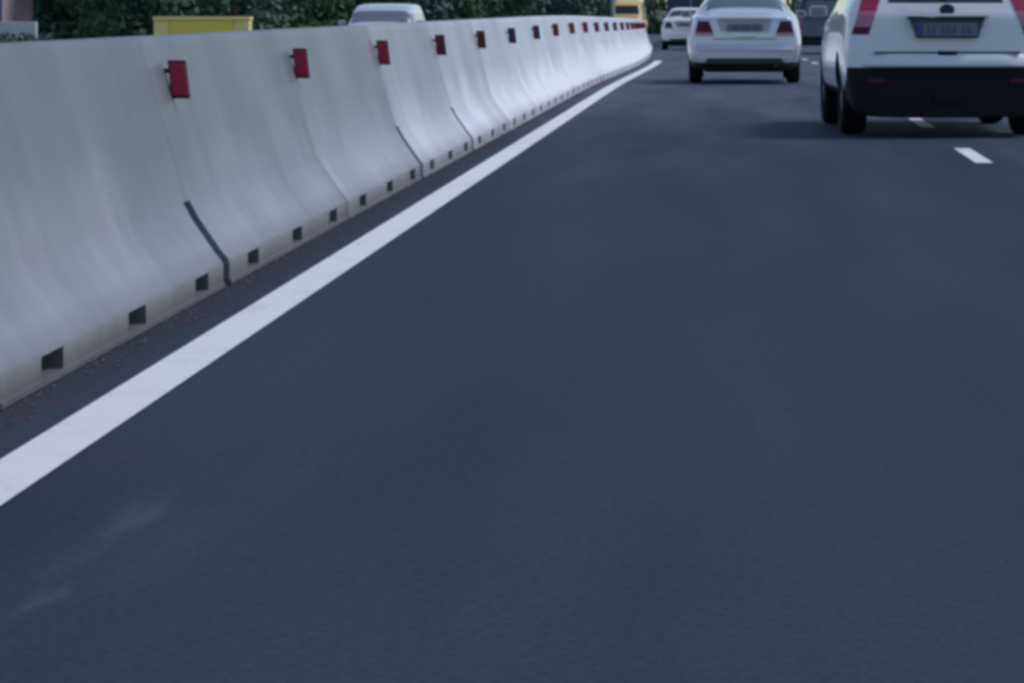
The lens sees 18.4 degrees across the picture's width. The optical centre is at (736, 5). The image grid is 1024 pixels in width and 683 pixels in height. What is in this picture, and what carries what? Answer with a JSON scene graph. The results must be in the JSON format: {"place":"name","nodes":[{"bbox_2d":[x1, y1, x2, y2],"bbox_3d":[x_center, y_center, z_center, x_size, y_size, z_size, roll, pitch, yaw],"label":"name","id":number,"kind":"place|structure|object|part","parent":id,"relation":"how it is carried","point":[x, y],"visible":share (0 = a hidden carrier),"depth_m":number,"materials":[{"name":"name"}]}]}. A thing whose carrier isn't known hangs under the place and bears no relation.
{"place":"outdoors","nodes":[
{"label":"outdoors","id":0,"kind":"place"},
{"bbox_2d":[0,0,32,21],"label":"house","id":1,"kind":"structure","parent":0,"point":[16,10],"depth_m":100.67,"materials":[{"name":"paint"}]},
{"bbox_2d":[0,22,36,42],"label":"garden wall","id":2,"kind":"structure","parent":0,"point":[16,28],"depth_m":88.00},
{"bbox_2d":[0,38,224,409],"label":"concrete barrier","id":3,"kind":"object","parent":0,"point":[105,246],"visible":1,"depth_m":11.01,"materials":[{"name":"grey concrete"}]},
{"bbox_2d":[108,30,347,283],"bbox_3d":[-2.551,0.641,14.910,0.918,1.018,4.020,0,0,0],"label":"concrete barrier","id":4,"kind":"object","parent":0,"point":[259,188],"visible":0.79,"depth_m":14.50,"materials":[{"name":"grey concrete"}]},
{"bbox_2d":[0,45,661,439],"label":"shoulder","id":5,"kind":"object","parent":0,"point":[66,387],"visible":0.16,"depth_m":12.13},
{"bbox_2d":[0,85,597,436],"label":"grit","id":6,"kind":"object","parent":5,"relation":"on","point":[103,359],"visible":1,"depth_m":12.43,"materials":[{"name":"beige gravel"}]},
{"bbox_2d":[267,26,421,218],"bbox_3d":[-2.551,0.641,18.920,0.918,1.018,3.999,0,0,0],"label":"concrete barrier","id":7,"kind":"object","parent":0,"point":[366,157],"visible":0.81,"depth_m":18.59,"materials":[{"name":"grey concrete"}]},
{"bbox_2d":[33,9,666,44],"bbox_3d":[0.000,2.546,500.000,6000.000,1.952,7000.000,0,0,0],"label":"ground","id":8,"kind":"structure","parent":0,"point":[663,12],"depth_m":1461.46,"materials":[{"name":"grey asphalt"}]},
{"bbox_2d":[0,31,20,42],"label":"shrub","id":9,"kind":"object","parent":8,"relation":"on","point":[9,39],"visible":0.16,"depth_m":86.46,"materials":[{"name":"green plant"}]},
{"bbox_2d":[16,31,37,41],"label":"shrub","id":10,"kind":"object","parent":8,"relation":"on","point":[27,37],"visible":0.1,"depth_m":86.39,"materials":[{"name":"green plant"}]},
{"bbox_2d":[32,31,59,40],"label":"shrub","id":11,"kind":"object","parent":8,"relation":"on","point":[41,36],"visible":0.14,"depth_m":86.37,"materials":[{"name":"green plant"}]},
{"bbox_2d":[33,0,87,40],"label":"tree","id":12,"kind":"object","parent":8,"relation":"on","point":[42,20],"visible":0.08,"depth_m":126.49,"materials":[{"name":"green plant"}]},
{"bbox_2d":[33,0,128,39],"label":"tree","id":13,"kind":"object","parent":8,"relation":"on","point":[62,22],"visible":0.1,"depth_m":127.19,"materials":[{"name":"green plant"}]},
{"bbox_2d":[52,0,240,38],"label":"tree","id":14,"kind":"object","parent":8,"relation":"on","point":[163,8],"visible":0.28,"depth_m":101.01,"materials":[{"name":"green plant"}]},
{"bbox_2d":[110,0,289,35],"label":"tree","id":15,"kind":"object","parent":8,"relation":"on","point":[141,6],"visible":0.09,"depth_m":105.76,"materials":[{"name":"green plant"}]},
{"bbox_2d":[201,0,315,29],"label":"tree","id":16,"kind":"object","parent":8,"relation":"on","point":[259,22],"visible":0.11,"depth_m":116.37,"materials":[{"name":"green plant"}]},
{"bbox_2d":[208,0,355,28],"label":"tree","id":17,"kind":"object","parent":8,"relation":"on","point":[322,8],"visible":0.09,"depth_m":122.20,"materials":[{"name":"green plant"}]},
{"bbox_2d":[315,0,362,22],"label":"tree","id":18,"kind":"object","parent":8,"relation":"on","point":[336,15],"visible":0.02,"depth_m":149.37,"materials":[{"name":"green plant"}]},
{"bbox_2d":[296,0,419,26],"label":"tree","id":19,"kind":"object","parent":8,"relation":"on","point":[416,2],"visible":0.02,"depth_m":131.39,"materials":[{"name":"green plant"}]},
{"bbox_2d":[349,0,465,21],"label":"tree","id":20,"kind":"object","parent":8,"relation":"on","point":[434,11],"visible":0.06,"depth_m":139.78,"materials":[{"name":"green plant"}]},
{"bbox_2d":[424,0,504,20],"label":"tree","id":21,"kind":"object","parent":8,"relation":"on","point":[471,6],"visible":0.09,"depth_m":153.37,"materials":[{"name":"green plant"}]},
{"bbox_2d":[446,0,549,19],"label":"tree","id":22,"kind":"object","parent":8,"relation":"on","point":[514,6],"visible":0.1,"depth_m":166.88,"materials":[{"name":"green plant"}]},
{"bbox_2d":[503,0,596,15],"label":"tree","id":23,"kind":"object","parent":8,"relation":"on","point":[582,11],"visible":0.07,"depth_m":212.50,"materials":[{"name":"green plant"}]},
{"bbox_2d":[577,0,655,33],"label":"tree","id":24,"kind":"object","parent":8,"relation":"on","point":[649,4],"visible":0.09,"depth_m":317.03,"materials":[{"name":"green plant"}]},
{"bbox_2d":[645,0,666,33],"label":"tree","id":25,"kind":"object","parent":8,"relation":"on","point":[662,4],"visible":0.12,"depth_m":320.79,"materials":[{"name":"green plant"}]},
{"bbox_2d":[785,0,796,11],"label":"tree","id":26,"kind":"object","parent":8,"relation":"on","point":[792,5],"visible":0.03,"depth_m":330.84,"materials":[{"name":"green plant"}]},
{"bbox_2d":[347,23,471,177],"bbox_3d":[-2.551,0.641,22.910,0.918,1.018,4.020,0,0,0],"label":"concrete barrier","id":27,"kind":"object","parent":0,"point":[434,135],"visible":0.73,"depth_m":22.63,"materials":[{"name":"grey concrete"}]},
{"bbox_2d":[407,20,509,149],"bbox_3d":[-2.551,0.641,26.910,0.918,1.018,4.020,0,0,0],"label":"concrete barrier","id":28,"kind":"object","parent":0,"point":[480,116],"visible":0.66,"depth_m":26.67,"materials":[{"name":"grey concrete"}]},
{"bbox_2d":[467,19,536,129],"bbox_3d":[-2.551,0.641,30.920,0.918,1.018,3.999,0,0,0],"label":"concrete barrier","id":29,"kind":"object","parent":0,"point":[514,101],"visible":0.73,"depth_m":30.70,"materials":[{"name":"grey concrete"}]},
{"bbox_2d":[0,44,1023,682],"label":"road","id":30,"kind":"structure","parent":0,"point":[666,370],"depth_m":8.25,"materials":[{"name":"grey asphalt"}]},
{"bbox_2d":[0,61,661,504],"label":"edge line","id":31,"kind":"object","parent":30,"relation":"on","point":[32,461],"visible":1,"depth_m":10.63,"materials":[{"name":"paint"}]},
{"bbox_2d":[658,8,697,49],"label":"sedan","id":32,"kind":"object","parent":30,"relation":"on","point":[675,28],"visible":0.52,"depth_m":105.03,"materials":[{"name":"white metal"}]},
{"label":"rear window","id":33,"kind":"part","parent":32,"relation":"part of","materials":[{"name":"grey glass"}]},
{"bbox_2d":[667,0,703,45],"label":"lorry","id":34,"kind":"object","parent":30,"relation":"on","point":[671,4],"visible":0.03,"depth_m":123.96,"materials":[{"name":"metal"}]},
{"bbox_2d":[669,0,697,11],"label":"rear door","id":35,"kind":"structure","parent":34,"relation":"in","point":[672,3],"depth_m":123.97,"materials":[{"name":"metal"}]},
{"bbox_2d":[681,0,805,82],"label":"sedan","id":36,"kind":"object","parent":30,"relation":"on","point":[744,35],"visible":1,"depth_m":46.48,"materials":[{"name":"white metal"}]},
{"bbox_3d":[-0.519,-0.034,48.242,0.286,0.330,1.935,0,0,0],"label":"side window","id":37,"kind":"part","parent":36,"relation":"part of","materials":[{"name":"glass"}]},
{"bbox_3d":[0.112,-0.046,47.335,1.185,0.274,0.490,0,0,0],"label":"rear window","id":38,"kind":"part","parent":36,"relation":"part of","materials":[{"name":"grey glass"}]},
{"bbox_3d":[0.737,-0.034,48.246,0.286,0.330,1.935,0,0,0],"label":"side window","id":39,"kind":"part","parent":36,"relation":"part of","materials":[{"name":"glass"}]},
{"bbox_2d":[793,0,837,45],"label":"people carrier","id":40,"kind":"object","parent":30,"relation":"on","point":[811,30],"visible":0.21,"depth_m":92.03,"materials":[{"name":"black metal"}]},
{"bbox_2d":[793,1,799,14],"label":"side window","id":41,"kind":"structure","parent":40,"relation":"in","point":[797,3],"depth_m":93.36,"materials":[{"name":"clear glass"}]},
{"bbox_2d":[807,1,836,15],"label":"rear window","id":42,"kind":"structure","parent":40,"relation":"in","point":[830,5],"depth_m":92.13,"materials":[{"name":"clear glass"}]},
{"bbox_2d":[802,59,992,162],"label":"lane line","id":43,"kind":"object","parent":30,"relation":"on","point":[972,155],"visible":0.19,"depth_m":24.72,"materials":[{"name":"paint"}]},
{"bbox_2d":[810,0,1023,133],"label":"suv","id":44,"kind":"object","parent":30,"relation":"on","point":[924,58],"visible":1,"depth_m":27.37,"materials":[{"name":"white metal"}]},
{"bbox_3d":[1.055,-0.203,29.183,0.207,0.355,2.689,0,0,-1],"label":"side window","id":45,"kind":"part","parent":44,"relation":"part of","materials":[{"name":"glass"}]},
{"bbox_3d":[1.825,-0.203,27.651,1.021,0.355,0.263,0,0,-2],"label":"rear window","id":46,"kind":"part","parent":44,"relation":"part of","materials":[{"name":"black glass"}]},
{"bbox_2d":[487,17,558,115],"bbox_3d":[-2.550,0.641,34.920,0.918,1.018,3.999,0,0,0],"label":"concrete barrier","id":47,"kind":"object","parent":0,"point":[540,91],"visible":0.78,"depth_m":34.74,"materials":[{"name":"grey concrete"}]},
{"bbox_2d":[527,16,575,102],"bbox_3d":[-2.551,0.641,38.920,0.918,1.018,3.999,0,0,0],"label":"concrete barrier","id":48,"kind":"object","parent":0,"point":[560,82],"visible":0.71,"depth_m":38.78,"materials":[{"name":"grey concrete"}]},
{"bbox_2d":[547,16,590,93],"bbox_3d":[-2.551,0.644,42.921,0.918,1.018,3.999,0,0,0],"label":"concrete barrier","id":49,"kind":"object","parent":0,"point":[576,75],"visible":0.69,"depth_m":42.77,"materials":[{"name":"grey concrete"}]},
{"bbox_2d":[565,16,602,85],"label":"concrete barrier","id":50,"kind":"object","parent":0,"point":[588,66],"visible":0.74,"depth_m":46.79,"materials":[{"name":"grey concrete"}]},
{"bbox_2d":[564,0,615,16],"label":"tree","id":51,"kind":"object","parent":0,"point":[603,5],"visible":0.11,"depth_m":241.64,"materials":[{"name":"green plant"}]},
{"bbox_2d":[579,16,612,80],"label":"concrete barrier","id":52,"kind":"object","parent":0,"point":[601,65],"visible":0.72,"depth_m":50.79,"materials":[{"name":"grey concrete"}]},
{"bbox_2d":[590,16,620,75],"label":"concrete barrier","id":53,"kind":"object","parent":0,"point":[609,59],"visible":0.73,"depth_m":54.78,"materials":[{"name":"grey concrete"}]},
{"bbox_2d":[601,17,628,72],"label":"concrete barrier","id":54,"kind":"object","parent":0,"point":[614,47],"visible":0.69,"depth_m":58.75,"materials":[{"name":"grey concrete"}]},
{"bbox_2d":[609,17,634,68],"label":"concrete barrier","id":55,"kind":"object","parent":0,"point":[621,44],"visible":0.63,"depth_m":62.71,"materials":[{"name":"grey concrete"}]},
{"bbox_2d":[617,18,639,66],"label":"concrete barrier","id":56,"kind":"object","parent":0,"point":[634,57],"visible":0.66,"depth_m":66.64,"materials":[{"name":"grey concrete"}]},
{"bbox_2d":[623,18,643,63],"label":"concrete barrier","id":57,"kind":"object","parent":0,"point":[632,42],"visible":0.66,"depth_m":70.53,"materials":[{"name":"grey concrete"}]},
{"bbox_2d":[628,18,646,61],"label":"concrete barrier","id":58,"kind":"object","parent":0,"point":[631,23],"visible":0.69,"depth_m":74.35,"materials":[{"name":"grey concrete"}]},
{"bbox_2d":[632,19,648,58],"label":"concrete barrier","id":59,"kind":"object","parent":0,"point":[639,39],"visible":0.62,"depth_m":78.48,"materials":[{"name":"grey concrete"}]},
{"bbox_2d":[635,19,649,57],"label":"concrete barrier","id":60,"kind":"object","parent":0,"point":[638,27],"visible":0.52,"depth_m":82.36,"materials":[{"name":"grey concrete"}]},
{"bbox_2d":[637,19,650,55],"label":"concrete barrier","id":61,"kind":"object","parent":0,"point":[642,37],"visible":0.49,"depth_m":86.51,"materials":[{"name":"grey concrete"}]},
{"bbox_2d":[638,19,651,53],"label":"concrete barrier","id":62,"kind":"object","parent":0,"point":[643,36],"visible":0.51,"depth_m":90.47,"materials":[{"name":"grey concrete"}]},
{"bbox_2d":[640,20,651,47],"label":"concrete barrier","id":63,"kind":"object","parent":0,"point":[645,34],"visible":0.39,"depth_m":102.43,"materials":[{"name":"grey concrete"}]},
{"bbox_2d":[642,20,653,49],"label":"concrete barrier","id":64,"kind":"object","parent":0,"point":[647,36],"visible":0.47,"depth_m":106.37,"materials":[{"name":"grey concrete"}]},
{"bbox_2d":[647,34,661,44],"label":"opposite road","id":65,"kind":"structure","parent":0,"point":[655,39],"depth_m":230.33,"materials":[{"name":"grey asphalt"}]},
{"bbox_2d":[152,17,252,34],"bbox_3d":[-8.713,0.790,51.250,1.570,1.225,0.550,0,0,-3],"label":"storage box","id":66,"kind":"object","parent":65,"relation":"on","point":[173,25],"visible":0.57,"depth_m":50.99,"materials":[{"name":"yellow metal"}]},
{"bbox_2d":[338,3,425,24],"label":"oncoming car","id":67,"kind":"object","parent":65,"relation":"on","point":[376,13],"visible":0.19,"depth_m":68.35,"materials":[{"name":"white metal"}]},
{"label":"side window","id":68,"kind":"part","parent":67,"relation":"part of","materials":[{"name":"glass"}]},
{"bbox_2d":[483,0,581,17],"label":"tree","id":69,"kind":"object","parent":65,"relation":"on","point":[555,8],"visible":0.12,"depth_m":188.50,"materials":[{"name":"green plant"}]},
{"bbox_2d":[610,0,614,17],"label":"lamp post","id":70,"kind":"object","parent":65,"relation":"on","point":[612,8],"depth_m":149.90,"materials":[{"name":"metal"}]},
{"bbox_2d":[615,0,647,31],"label":"van","id":71,"kind":"object","parent":65,"relation":"on","point":[633,9],"visible":0.3,"depth_m":189.46,"materials":[{"name":"yellow metal"}]},
{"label":"side window","id":72,"kind":"part","parent":71,"relation":"part of","materials":[{"name":"glass"}]}
]}

